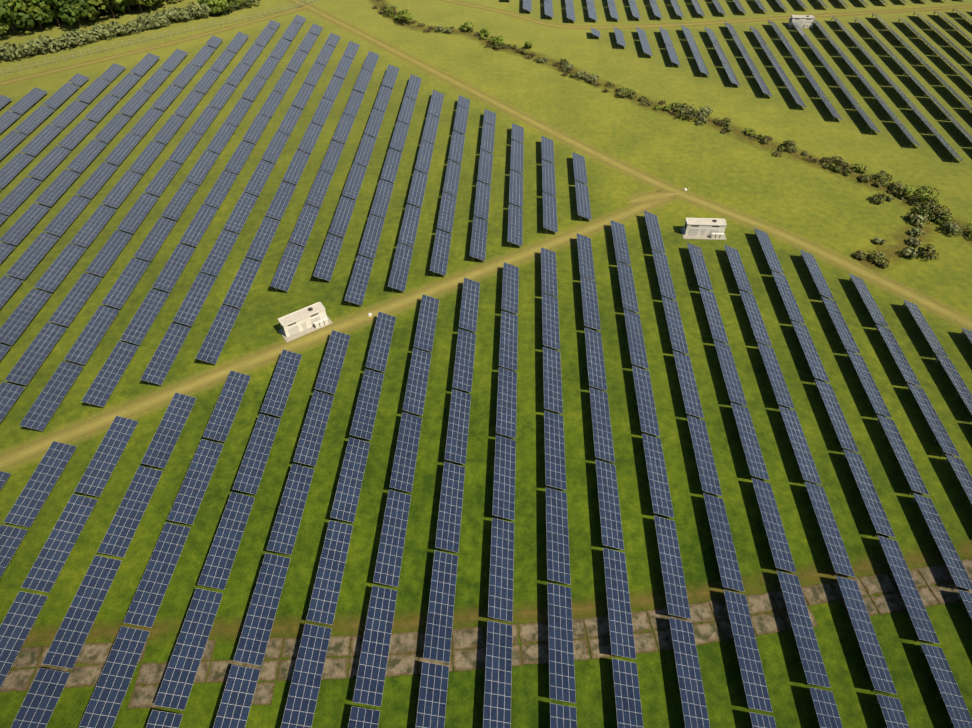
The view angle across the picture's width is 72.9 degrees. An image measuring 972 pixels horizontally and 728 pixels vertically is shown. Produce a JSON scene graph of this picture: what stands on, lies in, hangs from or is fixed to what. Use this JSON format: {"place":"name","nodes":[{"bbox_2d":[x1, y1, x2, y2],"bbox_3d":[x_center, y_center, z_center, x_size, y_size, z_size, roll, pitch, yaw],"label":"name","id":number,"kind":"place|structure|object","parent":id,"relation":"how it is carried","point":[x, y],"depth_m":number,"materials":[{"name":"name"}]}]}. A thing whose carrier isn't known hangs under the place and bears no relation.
{"place":"outdoors","nodes":[
{"label":"outdoors","id":0,"kind":"place"},
{"bbox_2d":[0,6,308,85],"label":"path","id":1,"kind":"structure","parent":0,"point":[102,59],"depth_m":249.67,"materials":[{"name":"brown soil"}]},
{"bbox_2d":[0,191,678,472],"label":"path","id":2,"kind":"structure","parent":0,"point":[84,429],"depth_m":140.20,"materials":[{"name":"brown soil"}]},
{"bbox_2d":[0,0,971,727],"bbox_3d":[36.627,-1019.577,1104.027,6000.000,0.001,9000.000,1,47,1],"label":"ground","id":3,"kind":"structure","parent":0,"point":[840,216],"depth_m":142.98,"materials":[{"name":"green plant"}]},
{"bbox_2d":[0,0,317,73],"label":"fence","id":4,"kind":"object","parent":3,"relation":"on","point":[137,40],"depth_m":250.10,"materials":[{"name":"grey"}]},
{"bbox_2d":[278,302,332,341],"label":"station","id":5,"kind":"object","parent":3,"relation":"on","point":[303,321],"depth_m":142.35,"materials":[{"name":"grey"}]},
{"bbox_2d":[0,0,971,267],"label":"vegetation","id":6,"kind":"object","parent":3,"relation":"on","point":[14,12],"depth_m":247.42,"materials":[{"name":"green plant"}]},
{"bbox_2d":[0,0,971,727],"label":"panel frames","id":7,"kind":"structure","parent":3,"relation":"on","point":[758,242],"depth_m":207.69,"materials":[{"name":"silver metal"}]},
{"bbox_2d":[0,0,971,727],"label":"panels","id":8,"kind":"object","parent":7,"relation":"on","point":[48,686],"depth_m":124.82,"materials":[{"name":"blue glass"}]},
{"bbox_2d":[21,537,971,647],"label":"dirt strip","id":9,"kind":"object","parent":3,"relation":"on","point":[420,621],"depth_m":100.45,"materials":[{"name":"brown soil"}]},
{"bbox_2d":[627,188,678,205],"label":"junction","id":10,"kind":"object","parent":3,"relation":"on","point":[650,197],"depth_m":179.88,"materials":[{"name":"brown soil"}]},
{"bbox_2d":[370,0,954,226],"bbox_3d":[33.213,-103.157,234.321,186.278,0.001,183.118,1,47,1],"label":"hedgerow","id":11,"kind":"object","parent":3,"relation":"on","point":[745,136],"depth_m":211.19,"materials":[{"name":"green plant"}]},
{"bbox_2d":[681,218,726,239],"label":"station","id":12,"kind":"object","parent":3,"relation":"on","point":[705,228],"depth_m":166.04,"materials":[{"name":"grey"}]},
{"bbox_2d":[787,15,814,28],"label":"station","id":13,"kind":"object","parent":3,"relation":"on","point":[804,21],"depth_m":264.06,"materials":[{"name":"grey"}]},
{"bbox_2d":[847,219,945,273],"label":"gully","id":14,"kind":"object","parent":3,"relation":"on","point":[889,254],"depth_m":163.97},
{"bbox_2d":[937,219,971,244],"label":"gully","id":15,"kind":"object","parent":3,"relation":"on","point":[964,228],"depth_m":168.94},
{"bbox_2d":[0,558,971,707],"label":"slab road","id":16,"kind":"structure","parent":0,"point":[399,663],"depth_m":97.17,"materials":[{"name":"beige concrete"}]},
{"bbox_2d":[286,0,971,330],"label":"path","id":17,"kind":"structure","parent":0,"point":[922,300],"depth_m":181.28,"materials":[{"name":"brown soil"}]},
{"bbox_2d":[437,0,971,29],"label":"path","id":18,"kind":"structure","parent":0,"point":[661,25],"depth_m":271.89,"materials":[{"name":"brown soil"}]}
]}

